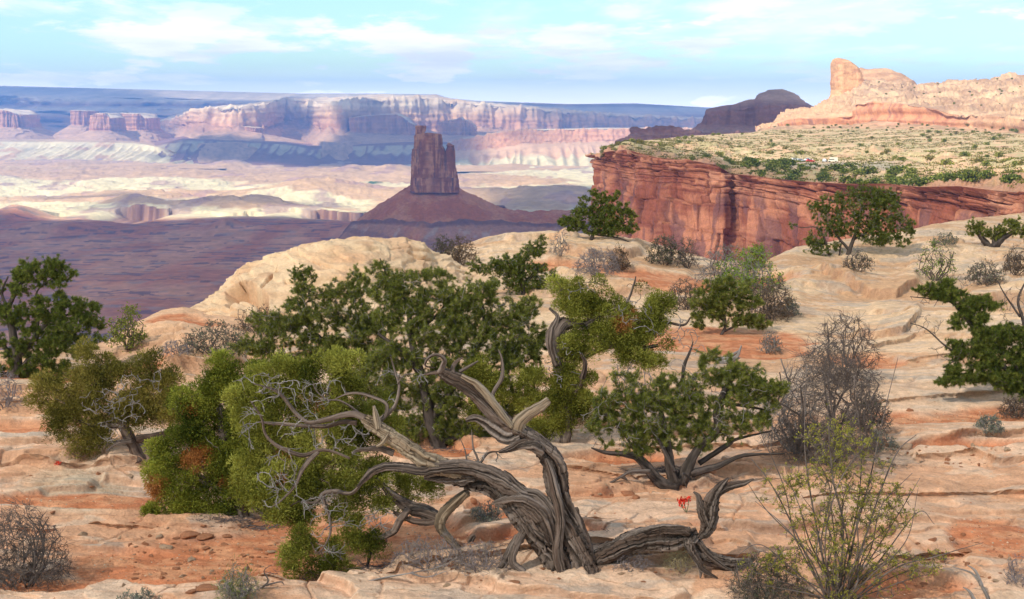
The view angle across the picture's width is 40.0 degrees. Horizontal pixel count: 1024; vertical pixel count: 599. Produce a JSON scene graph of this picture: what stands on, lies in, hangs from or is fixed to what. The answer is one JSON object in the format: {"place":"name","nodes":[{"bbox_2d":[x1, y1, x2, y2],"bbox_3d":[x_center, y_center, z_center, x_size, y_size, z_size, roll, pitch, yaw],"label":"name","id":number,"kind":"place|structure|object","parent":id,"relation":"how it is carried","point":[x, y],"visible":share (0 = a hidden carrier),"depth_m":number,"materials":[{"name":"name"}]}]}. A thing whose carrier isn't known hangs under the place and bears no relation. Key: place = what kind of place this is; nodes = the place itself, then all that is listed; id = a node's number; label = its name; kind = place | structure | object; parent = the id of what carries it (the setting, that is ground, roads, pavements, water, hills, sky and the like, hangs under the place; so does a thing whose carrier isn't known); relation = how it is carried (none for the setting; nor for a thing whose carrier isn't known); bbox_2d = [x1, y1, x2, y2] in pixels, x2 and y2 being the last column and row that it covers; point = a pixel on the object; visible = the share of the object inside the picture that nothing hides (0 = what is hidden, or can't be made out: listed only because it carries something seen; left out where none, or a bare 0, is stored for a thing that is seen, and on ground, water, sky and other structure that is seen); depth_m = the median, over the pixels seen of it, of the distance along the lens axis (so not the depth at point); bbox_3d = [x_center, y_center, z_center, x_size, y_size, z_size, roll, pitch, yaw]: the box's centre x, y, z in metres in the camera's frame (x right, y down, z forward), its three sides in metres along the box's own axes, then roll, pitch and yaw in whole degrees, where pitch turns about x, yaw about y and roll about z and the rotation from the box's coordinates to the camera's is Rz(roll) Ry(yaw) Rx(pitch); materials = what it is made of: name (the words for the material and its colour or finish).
{"place":"outdoors","nodes":[
{"label":"outdoors","id":0,"kind":"place"},
{"bbox_2d":[0,108,56,139],"bbox_3d":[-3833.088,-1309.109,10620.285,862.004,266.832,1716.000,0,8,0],"label":"butte","id":1,"kind":"object","parent":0,"point":[16,124],"visible":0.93,"depth_m":10384.83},
{"bbox_2d":[52,110,98,138],"bbox_3d":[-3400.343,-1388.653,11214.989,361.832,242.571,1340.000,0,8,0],"label":"butte","id":2,"kind":"object","parent":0,"point":[79,121],"visible":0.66,"depth_m":11017.88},
{"bbox_2d":[64,113,139,141],"bbox_3d":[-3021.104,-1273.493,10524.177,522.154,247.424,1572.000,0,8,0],"label":"butte","id":3,"kind":"object","parent":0,"point":[107,126],"visible":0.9,"depth_m":10317.52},
{"bbox_2d":[0,139,224,168],"bbox_3d":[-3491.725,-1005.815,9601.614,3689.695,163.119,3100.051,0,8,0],"label":"white bench","id":4,"kind":"object","parent":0,"point":[139,153],"visible":0.75,"depth_m":9243.93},
{"bbox_2d":[120,113,173,144],"bbox_3d":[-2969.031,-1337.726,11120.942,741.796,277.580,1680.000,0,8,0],"label":"butte","id":5,"kind":"object","parent":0,"point":[144,127],"visible":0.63,"depth_m":10876.05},
{"bbox_2d":[241,126,309,143],"bbox_3d":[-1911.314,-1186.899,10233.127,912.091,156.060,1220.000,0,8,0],"label":"butte","id":6,"kind":"object","parent":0,"point":[267,137],"visible":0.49,"depth_m":10121.43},
{"bbox_2d":[0,158,593,349],"bbox_3d":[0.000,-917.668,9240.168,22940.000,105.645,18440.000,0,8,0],"label":"canyon floor","id":7,"kind":"structure","parent":0,"point":[150,240],"depth_m":4550.77,"materials":[{"name":"stone"}]},
{"bbox_2d":[154,136,446,166],"bbox_3d":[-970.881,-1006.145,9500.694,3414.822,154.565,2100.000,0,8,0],"label":"shaded bench","id":8,"kind":"object","parent":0,"point":[287,154],"visible":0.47,"depth_m":9185.76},
{"bbox_2d":[0,86,713,131],"bbox_3d":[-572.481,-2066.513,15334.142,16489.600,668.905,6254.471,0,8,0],"label":"plateau","id":9,"kind":"structure","parent":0,"point":[52,107],"depth_m":15528.65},
{"bbox_2d":[313,114,416,145],"bbox_3d":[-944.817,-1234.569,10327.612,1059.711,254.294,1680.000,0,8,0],"label":"butte","id":10,"kind":"object","parent":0,"point":[380,128],"visible":0.68,"depth_m":10064.06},
{"bbox_2d":[160,94,702,162],"bbox_3d":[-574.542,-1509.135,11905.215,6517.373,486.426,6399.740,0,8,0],"label":"sunlit mesa","id":11,"kind":"structure","parent":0,"point":[322,122],"depth_m":11013.84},
{"bbox_2d":[437,117,477,141],"bbox_3d":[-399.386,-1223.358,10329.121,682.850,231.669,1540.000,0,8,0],"label":"butte","id":12,"kind":"object","parent":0,"point":[455,129],"visible":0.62,"depth_m":10113.95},
{"bbox_2d":[338,185,590,251],"bbox_3d":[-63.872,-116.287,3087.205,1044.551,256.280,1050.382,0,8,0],"label":"talus slope","id":13,"kind":"structure","parent":0,"point":[426,218],"depth_m":3081.63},
{"bbox_2d":[410,125,459,192],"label":"rock tower","id":14,"kind":"structure","parent":13,"relation":"on","point":[433,167],"depth_m":3154.14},
{"bbox_2d":[0,212,1023,598],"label":"slickrock ground","id":15,"kind":"structure","parent":0,"point":[826,286],"depth_m":15.20,"materials":[{"name":"stone"}]},
{"bbox_2d":[0,365,26,410],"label":"desert shrub","id":16,"kind":"object","parent":15,"relation":"on","point":[8,397],"visible":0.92,"depth_m":18.82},
{"bbox_2d":[0,496,78,591],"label":"desert shrub","id":17,"kind":"object","parent":15,"relation":"on","point":[32,577],"visible":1,"depth_m":11.86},
{"bbox_2d":[0,254,108,378],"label":"pinyon pine","id":18,"kind":"object","parent":15,"relation":"on","point":[62,331],"visible":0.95,"depth_m":22.35,"materials":[{"name":"green plant"}]},
{"bbox_2d":[20,335,186,462],"bbox_3d":[-4.497,1.133,15.559,1.964,1.487,0.807,0,8,0],"label":"juniper","id":19,"kind":"object","parent":15,"relation":"on","point":[138,403],"visible":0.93,"depth_m":15.60,"materials":[{"name":"plant"}]},
{"bbox_2d":[105,301,149,352],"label":"desert shrub","id":20,"kind":"object","parent":15,"relation":"on","point":[133,337],"visible":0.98,"depth_m":24.23,"materials":[{"name":"green plant"}]},
{"bbox_2d":[116,587,161,598],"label":"desert shrub","id":21,"kind":"object","parent":15,"relation":"on","point":[136,596],"visible":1,"depth_m":11.11,"materials":[{"name":"grey plant"}]},
{"bbox_2d":[155,340,191,355],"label":"desert shrub","id":22,"kind":"object","parent":15,"relation":"on","point":[186,350],"visible":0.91,"depth_m":22.06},
{"bbox_2d":[180,531,200,538],"bbox_3d":[-3.039,2.224,13.302,0.196,0.074,0.128,-7,13,-17],"label":"stone","id":23,"kind":"object","parent":15,"relation":"on","point":[186,534],"visible":1,"depth_m":13.27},
{"bbox_2d":[138,346,271,518],"bbox_3d":[-2.952,1.357,13.811,1.482,1.835,0.533,0,8,0],"label":"juniper","id":24,"kind":"object","parent":15,"relation":"on","point":[209,451],"visible":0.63,"depth_m":13.74,"materials":[{"name":"plant"}]},
{"bbox_2d":[196,533,213,539],"bbox_3d":[-2.904,2.252,13.284,0.128,0.065,0.160,5,9,30],"label":"stone","id":25,"kind":"object","parent":15,"relation":"on","point":[204,536],"visible":1,"depth_m":13.27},
{"bbox_2d":[195,584,218,590],"bbox_3d":[-2.464,2.323,11.333,0.206,0.041,0.152,-2,8,-14],"label":"stone","id":26,"kind":"object","parent":15,"relation":"on","point":[205,587],"visible":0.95,"depth_m":11.29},
{"bbox_2d":[174,319,251,357],"bbox_3d":[-4.775,0.618,22.574,1.276,0.630,1.179,0,8,0],"label":"desert shrub","id":27,"kind":"object","parent":15,"relation":"on","point":[193,344],"visible":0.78,"depth_m":22.49,"materials":[{"name":"grey plant"}]},
{"bbox_2d":[205,552,264,598],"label":"broom shrub","id":28,"kind":"object","parent":15,"relation":"on","point":[244,591],"visible":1,"depth_m":11.04,"materials":[{"name":"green plant"}]},
{"bbox_2d":[231,303,286,335],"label":"desert shrub","id":29,"kind":"object","parent":15,"relation":"on","point":[244,326],"visible":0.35,"depth_m":26.05,"materials":[{"name":"grey plant"}]},
{"bbox_2d":[287,263,317,293],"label":"pinyon pine","id":30,"kind":"object","parent":15,"relation":"on","point":[301,274],"visible":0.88,"depth_m":26.57,"materials":[{"name":"green plant"}]},
{"bbox_2d":[228,263,394,408],"bbox_3d":[-2.572,0.778,18.659,2.419,2.576,0.652,0,8,0],"label":"pinyon pine","id":31,"kind":"object","parent":15,"relation":"on","point":[360,326],"visible":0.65,"depth_m":18.55,"materials":[{"name":"green plant"}]},
{"bbox_2d":[190,236,474,332],"bbox_3d":[-4.675,0.583,32.772,8.284,4.363,13.198,0,8,0],"label":"sandstone outcrop","id":32,"kind":"object","parent":15,"relation":"on","point":[260,283],"visible":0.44,"depth_m":29.54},
{"bbox_2d":[446,234,478,264],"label":"desert shrub","id":33,"kind":"object","parent":32,"relation":"on","point":[456,256],"visible":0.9,"depth_m":34.43,"materials":[{"name":"grey plant"}]},
{"bbox_2d":[220,344,598,580],"bbox_3d":[-0.885,1.429,12.064,3.206,2.111,1.219,-1,8,-9],"label":"twisted juniper","id":34,"kind":"object","parent":15,"relation":"on","point":[550,527],"visible":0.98,"depth_m":11.98,"materials":[{"name":"plant"}]},
{"bbox_2d":[369,557,457,580],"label":"dead branch","id":35,"kind":"object","parent":15,"relation":"on","point":[412,573],"visible":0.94,"depth_m":11.60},
{"bbox_2d":[390,531,468,578],"bbox_3d":[-0.694,2.127,11.907,0.713,0.331,0.642,-3,8,-24],"label":"dry brush","id":36,"kind":"object","parent":15,"relation":"on","point":[428,551],"visible":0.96,"depth_m":11.85,"materials":[{"name":"grey plant"}]},
{"bbox_2d":[431,231,455,257],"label":"desert shrub","id":37,"kind":"object","parent":15,"relation":"on","point":[441,247],"visible":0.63,"depth_m":34.87,"materials":[{"name":"grey plant"}]},
{"bbox_2d":[361,258,548,448],"bbox_3d":[-0.657,0.664,16.534,2.299,2.336,0.609,0,8,0],"label":"pinyon pine","id":38,"kind":"object","parent":15,"relation":"on","point":[436,427],"visible":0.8,"depth_m":16.45,"materials":[{"name":"green plant"}]},
{"bbox_2d":[450,537,509,577],"bbox_3d":[-0.271,2.148,11.785,0.536,0.296,0.503,0,8,0],"label":"dry brush","id":39,"kind":"object","parent":15,"relation":"on","point":[483,565],"visible":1,"depth_m":11.77,"materials":[{"name":"grey plant"}]},
{"bbox_2d":[469,499,503,522],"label":"desert shrub","id":40,"kind":"object","parent":15,"relation":"on","point":[484,517],"visible":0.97,"depth_m":13.33,"materials":[{"name":"grey plant"}]},
{"bbox_2d":[87,433,906,581],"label":"twig litter","id":41,"kind":"object","parent":15,"relation":"on","point":[226,520],"visible":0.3,"depth_m":13.75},
{"bbox_2d":[465,233,560,294],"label":"pinyon pine","id":42,"kind":"object","parent":15,"relation":"on","point":[516,283],"visible":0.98,"depth_m":29.23,"materials":[{"name":"green plant"}]},
{"bbox_2d":[549,229,570,255],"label":"desert shrub","id":43,"kind":"object","parent":15,"relation":"on","point":[558,248],"visible":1,"depth_m":34.87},
{"bbox_2d":[458,272,698,442],"bbox_3d":[0.768,0.715,16.201,2.804,2.078,0.667,0,8,0],"label":"juniper","id":44,"kind":"object","parent":15,"relation":"on","point":[623,334],"visible":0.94,"depth_m":16.20,"materials":[{"name":"plant"}]},
{"bbox_2d":[570,246,622,275],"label":"desert shrub","id":45,"kind":"object","parent":15,"relation":"on","point":[590,266],"visible":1,"depth_m":30.92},
{"bbox_2d":[556,188,640,241],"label":"pinyon pine","id":46,"kind":"object","parent":15,"relation":"on","point":[601,220],"visible":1,"depth_m":38.22,"materials":[{"name":"green plant"}]},
{"bbox_2d":[606,242,632,270],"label":"desert shrub","id":47,"kind":"object","parent":15,"relation":"on","point":[625,265],"visible":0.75,"depth_m":33.79,"materials":[{"name":"grey plant"}]},
{"bbox_2d":[610,469,649,482],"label":"dead branch","id":48,"kind":"object","parent":15,"relation":"on","point":[647,471],"visible":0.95,"depth_m":14.76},
{"bbox_2d":[610,361,654,403],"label":"desert shrub","id":49,"kind":"object","parent":15,"relation":"on","point":[627,368],"visible":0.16,"depth_m":18.37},
{"bbox_2d":[611,553,654,571],"bbox_3d":[1.010,2.224,11.918,0.375,0.162,0.377,4,9,30],"label":"dry brush","id":50,"kind":"object","parent":15,"relation":"on","point":[635,564],"visible":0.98,"depth_m":11.88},
{"bbox_2d":[644,233,683,265],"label":"desert shrub","id":51,"kind":"object","parent":15,"relation":"on","point":[666,258],"visible":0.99,"depth_m":36.84,"materials":[{"name":"grey plant"}]},
{"bbox_2d":[594,477,753,578],"bbox_3d":[1.343,1.920,11.919,1.466,0.842,0.291,0,8,0],"label":"dead log","id":52,"kind":"object","parent":15,"relation":"on","point":[663,537],"visible":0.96,"depth_m":11.89,"materials":[{"name":"grey wood"}]},
{"bbox_2d":[655,547,695,575],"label":"grass tuft","id":53,"kind":"object","parent":15,"relation":"on","point":[685,559],"visible":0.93,"depth_m":12.01,"materials":[{"name":"beige plant"}]},
{"bbox_2d":[667,276,701,310],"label":"desert shrub","id":54,"kind":"object","parent":15,"relation":"on","point":[683,300],"visible":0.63,"depth_m":27.74,"materials":[{"name":"grey plant"}]},
{"bbox_2d":[677,496,691,511],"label":"paintbrush flower","id":55,"kind":"object","parent":15,"relation":"on","point":[683,500],"visible":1,"depth_m":13.36,"materials":[{"name":"red plant"}]},
{"bbox_2d":[580,341,790,490],"bbox_3d":[1.820,1.261,14.799,2.247,1.624,0.810,0,8,0],"label":"pinyon pine","id":56,"kind":"object","parent":15,"relation":"on","point":[661,401],"visible":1,"depth_m":14.77,"materials":[{"name":"green plant"}]},
{"bbox_2d":[674,237,700,268],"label":"desert shrub","id":57,"kind":"object","parent":15,"relation":"on","point":[682,255],"visible":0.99,"depth_m":36.63,"materials":[{"name":"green plant"}]},
{"bbox_2d":[691,242,761,284],"bbox_3d":[5.114,-0.839,33.266,1.638,1.064,1.707,6,10,37],"label":"desert shrub","id":58,"kind":"object","parent":15,"relation":"on","point":[713,270],"visible":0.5,"depth_m":33.27,"materials":[{"name":"grey plant"}]},
{"bbox_2d":[716,345,741,363],"bbox_3d":[3.388,0.882,22.055,0.432,0.337,0.116,0,8,0],"label":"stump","id":59,"kind":"object","parent":15,"relation":"on","point":[736,354],"visible":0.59,"depth_m":22.03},
{"bbox_2d":[687,273,773,334],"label":"pinyon pine","id":60,"kind":"object","parent":15,"relation":"on","point":[720,298],"visible":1,"depth_m":25.14,"materials":[{"name":"green plant"}]},
{"bbox_2d":[709,242,790,294],"bbox_3d":[5.194,-0.647,30.705,1.756,1.233,1.814,0,8,0],"label":"desert shrub","id":61,"kind":"object","parent":15,"relation":"on","point":[735,272],"visible":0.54,"depth_m":30.57,"materials":[{"name":"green plant"}]},
{"bbox_2d":[741,241,767,268],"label":"desert shrub","id":62,"kind":"object","parent":15,"relation":"on","point":[762,256],"visible":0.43,"depth_m":36.22,"materials":[{"name":"green plant"}]},
{"bbox_2d":[723,548,804,598],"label":"desert shrub","id":63,"kind":"object","parent":15,"relation":"on","point":[752,593],"visible":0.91,"depth_m":11.39,"materials":[{"name":"grey plant"}]},
{"bbox_2d":[755,328,786,353],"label":"desert shrub","id":64,"kind":"object","parent":15,"relation":"on","point":[774,343],"visible":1,"depth_m":23.23,"materials":[{"name":"grey plant"}]},
{"bbox_2d":[747,275,797,321],"bbox_3d":[4.942,-0.011,26.864,1.047,0.963,1.027,0,8,0],"label":"desert shrub","id":65,"kind":"object","parent":15,"relation":"on","point":[767,310],"visible":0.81,"depth_m":26.77,"materials":[{"name":"grey plant"}]},
{"bbox_2d":[780,296,801,316],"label":"desert shrub","id":66,"kind":"object","parent":15,"relation":"on","point":[795,311],"visible":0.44,"depth_m":27.18,"materials":[{"name":"grey plant"}]},
{"bbox_2d":[750,358,837,456],"bbox_3d":[3.269,1.234,15.970,1.046,1.162,0.975,4,9,26],"label":"desert shrub","id":67,"kind":"object","parent":15,"relation":"on","point":[783,433],"visible":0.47,"depth_m":15.89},
{"bbox_2d":[764,333,891,477],"bbox_3d":[3.450,1.115,15.405,1.400,1.620,1.421,0,8,0],"label":"desert shrub","id":68,"kind":"object","parent":15,"relation":"on","point":[800,418],"visible":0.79,"depth_m":15.33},
{"bbox_2d":[800,308,885,393],"bbox_3d":[4.730,0.710,20.049,1.231,1.201,1.282,0,8,0],"label":"desert shrub","id":69,"kind":"object","parent":15,"relation":"on","point":[850,342],"visible":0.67,"depth_m":19.95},
{"bbox_2d":[788,180,916,255],"bbox_3d":[9.282,-2.147,38.339,3.551,2.247,1.014,0,8,0],"label":"pinyon pine","id":70,"kind":"object","parent":15,"relation":"on","point":[879,202],"visible":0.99,"depth_m":38.30,"materials":[{"name":"green plant"}]},
{"bbox_2d":[735,359,980,598],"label":"leafing shrub","id":71,"kind":"object","parent":15,"relation":"on","point":[841,591],"visible":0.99,"depth_m":11.25,"materials":[{"name":"green plant"}]},
{"bbox_2d":[841,249,874,271],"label":"desert shrub","id":72,"kind":"object","parent":15,"relation":"on","point":[862,258],"visible":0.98,"depth_m":32.79,"materials":[{"name":"grey plant"}]},
{"bbox_2d":[838,378,893,432],"bbox_3d":[4.293,1.283,17.016,0.732,0.728,0.737,0,8,0],"label":"desert shrub","id":73,"kind":"object","parent":15,"relation":"on","point":[878,421],"visible":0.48,"depth_m":16.93,"materials":[{"name":"grey plant"}]},
{"bbox_2d":[861,429,899,453],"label":"desert shrub","id":74,"kind":"object","parent":15,"relation":"on","point":[889,445],"visible":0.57,"depth_m":16.45,"materials":[{"name":"grey plant"}]},
{"bbox_2d":[891,441,912,449],"bbox_3d":[4.571,1.725,16.652,0.340,0.114,0.232,6,9,19],"label":"stone","id":75,"kind":"object","parent":15,"relation":"on","point":[907,446],"visible":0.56,"depth_m":16.61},
{"bbox_2d":[913,238,957,280],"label":"desert shrub","id":76,"kind":"object","parent":15,"relation":"on","point":[939,262],"visible":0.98,"depth_m":33.26,"materials":[{"name":"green plant"}]},
{"bbox_2d":[930,231,958,245],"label":"desert shrub","id":77,"kind":"object","parent":15,"relation":"on","point":[952,238],"visible":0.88,"depth_m":39.31,"materials":[{"name":"grey plant"}]},
{"bbox_2d":[909,273,1023,402],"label":"pinyon pine","id":78,"kind":"object","parent":15,"relation":"on","point":[996,339],"visible":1,"depth_m":18.87,"materials":[{"name":"green plant"}]},
{"bbox_2d":[954,565,989,598],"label":"dead branch","id":79,"kind":"object","parent":15,"relation":"on","point":[977,578],"visible":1,"depth_m":11.54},
{"bbox_2d":[962,256,1008,285],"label":"desert shrub","id":80,"kind":"object","parent":15,"relation":"on","point":[989,279],"visible":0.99,"depth_m":30.98,"materials":[{"name":"grey plant"}]},
{"bbox_2d":[973,413,1006,435],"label":"desert shrub","id":81,"kind":"object","parent":15,"relation":"on","point":[981,422],"visible":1,"depth_m":17.01,"materials":[{"name":"grey plant"}]},
{"bbox_2d":[965,214,1023,246],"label":"pinyon pine","id":82,"kind":"object","parent":15,"relation":"on","point":[1001,232],"visible":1,"depth_m":39.70,"materials":[{"name":"green plant"}]},
{"bbox_2d":[995,396,1023,418],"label":"desert shrub","id":83,"kind":"object","parent":15,"relation":"on","point":[1011,408],"visible":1,"depth_m":18.47,"materials":[{"name":"grey plant"}]},
{"bbox_2d":[999,243,1023,274],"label":"desert shrub","id":84,"kind":"object","parent":15,"relation":"on","point":[1017,267],"visible":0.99,"depth_m":32.36,"materials":[{"name":"grey plant"}]},
{"bbox_2d":[1003,554,1023,586],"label":"desert shrub","id":85,"kind":"object","parent":15,"relation":"on","point":[1014,574],"visible":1,"depth_m":11.83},
{"bbox_2d":[0,357,1023,598],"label":"gravel","id":86,"kind":"structure","parent":0,"point":[202,566],"depth_m":13.18,"materials":[{"name":"gravel"}]},
{"bbox_2d":[0,0,1023,106],"label":"sky","id":87,"kind":"structure","parent":0,"point":[693,53],"materials":[{"name":"blue"}]},
{"bbox_2d":[447,126,691,171],"bbox_3d":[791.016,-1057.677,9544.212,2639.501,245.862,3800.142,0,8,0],"label":"pink cliff","id":88,"kind":"structure","parent":0,"point":[526,149],"depth_m":8775.86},
{"bbox_2d":[614,125,755,143],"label":"dark promontory","id":89,"kind":"structure","parent":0,"point":[655,132],"depth_m":2181.67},
{"bbox_2d":[684,89,813,131],"bbox_3d":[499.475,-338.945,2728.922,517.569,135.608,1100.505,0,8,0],"label":"dark dome","id":90,"kind":"structure","parent":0,"point":[768,106],"depth_m":2529.80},
{"bbox_2d":[586,150,1023,261],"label":"red cliff","id":91,"kind":"structure","parent":0,"point":[706,207],"depth_m":555.20,"materials":[{"name":"stone"}]},
{"bbox_2d":[585,128,1023,191],"bbox_3d":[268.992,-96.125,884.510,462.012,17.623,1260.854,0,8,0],"label":"mesa top","id":92,"kind":"object","parent":91,"relation":"on","point":[995,183],"visible":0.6,"depth_m":824.90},
{"bbox_2d":[745,157,761,166],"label":"desert bush","id":93,"kind":"object","parent":92,"relation":"on","point":[754,162],"visible":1,"depth_m":595.36,"materials":[{"name":"green plant"}]},
{"bbox_2d":[786,168,805,177],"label":"desert bush","id":94,"kind":"object","parent":92,"relation":"on","point":[797,172],"visible":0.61,"depth_m":561.93,"materials":[{"name":"green plant"}]},
{"bbox_2d":[599,129,1023,187],"bbox_3d":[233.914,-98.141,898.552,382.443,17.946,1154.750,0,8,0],"label":"scrub","id":95,"kind":"object","parent":92,"relation":"on","point":[672,143],"visible":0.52,"depth_m":835.06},
{"bbox_2d":[815,172,834,180],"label":"desert bush","id":96,"kind":"object","parent":92,"relation":"on","point":[823,174],"visible":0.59,"depth_m":550.48,"materials":[{"name":"green plant"}]},
{"bbox_2d":[825,163,846,170],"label":"desert bush","id":97,"kind":"object","parent":92,"relation":"on","point":[836,166],"visible":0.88,"depth_m":576.50,"materials":[{"name":"green plant"}]},
{"bbox_2d":[845,178,863,185],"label":"desert bush","id":98,"kind":"object","parent":92,"relation":"on","point":[854,181],"visible":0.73,"depth_m":474.73,"materials":[{"name":"green plant"}]},
{"bbox_2d":[860,166,878,174],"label":"desert bush","id":99,"kind":"object","parent":92,"relation":"on","point":[870,170],"visible":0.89,"depth_m":566.62,"materials":[{"name":"green plant"}]},
{"bbox_2d":[862,177,884,188],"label":"desert bush","id":100,"kind":"object","parent":92,"relation":"on","point":[874,180],"visible":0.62,"depth_m":460.47,"materials":[{"name":"green plant"}]},
{"bbox_2d":[885,165,907,172],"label":"desert bush","id":101,"kind":"object","parent":92,"relation":"on","point":[899,167],"visible":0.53,"depth_m":552.92,"materials":[{"name":"green plant"}]},
{"bbox_2d":[905,177,934,186],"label":"desert bush","id":102,"kind":"object","parent":92,"relation":"on","point":[919,182],"visible":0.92,"depth_m":416.45,"materials":[{"name":"green plant"}]},
{"bbox_2d":[940,171,962,181],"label":"desert bush","id":103,"kind":"object","parent":92,"relation":"on","point":[948,176],"visible":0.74,"depth_m":411.71,"materials":[{"name":"green plant"}]},
{"bbox_2d":[956,169,980,181],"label":"desert bush","id":104,"kind":"object","parent":92,"relation":"on","point":[970,175],"visible":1,"depth_m":393.09,"materials":[{"name":"green plant"}]},
{"bbox_2d":[979,169,996,178],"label":"desert bush","id":105,"kind":"object","parent":92,"relation":"on","point":[985,173],"visible":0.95,"depth_m":394.99,"materials":[{"name":"green plant"}]},
{"bbox_2d":[999,172,1017,182],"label":"desert bush","id":106,"kind":"object","parent":92,"relation":"on","point":[1008,178],"visible":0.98,"depth_m":356.06,"materials":[{"name":"green plant"}]},
{"bbox_2d":[755,72,1023,133],"bbox_3d":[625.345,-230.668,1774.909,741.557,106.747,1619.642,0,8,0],"label":"slickrock hill","id":107,"kind":"structure","parent":0,"point":[865,103],"depth_m":1535.98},
{"bbox_2d":[828,58,863,98],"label":"rock fin","id":108,"kind":"object","parent":107,"relation":"on","point":[846,75],"visible":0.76,"depth_m":1909.26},
{"bbox_2d":[860,68,916,84],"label":"smooth dome","id":109,"kind":"structure","parent":107,"relation":"on","point":[887,75],"depth_m":2035.66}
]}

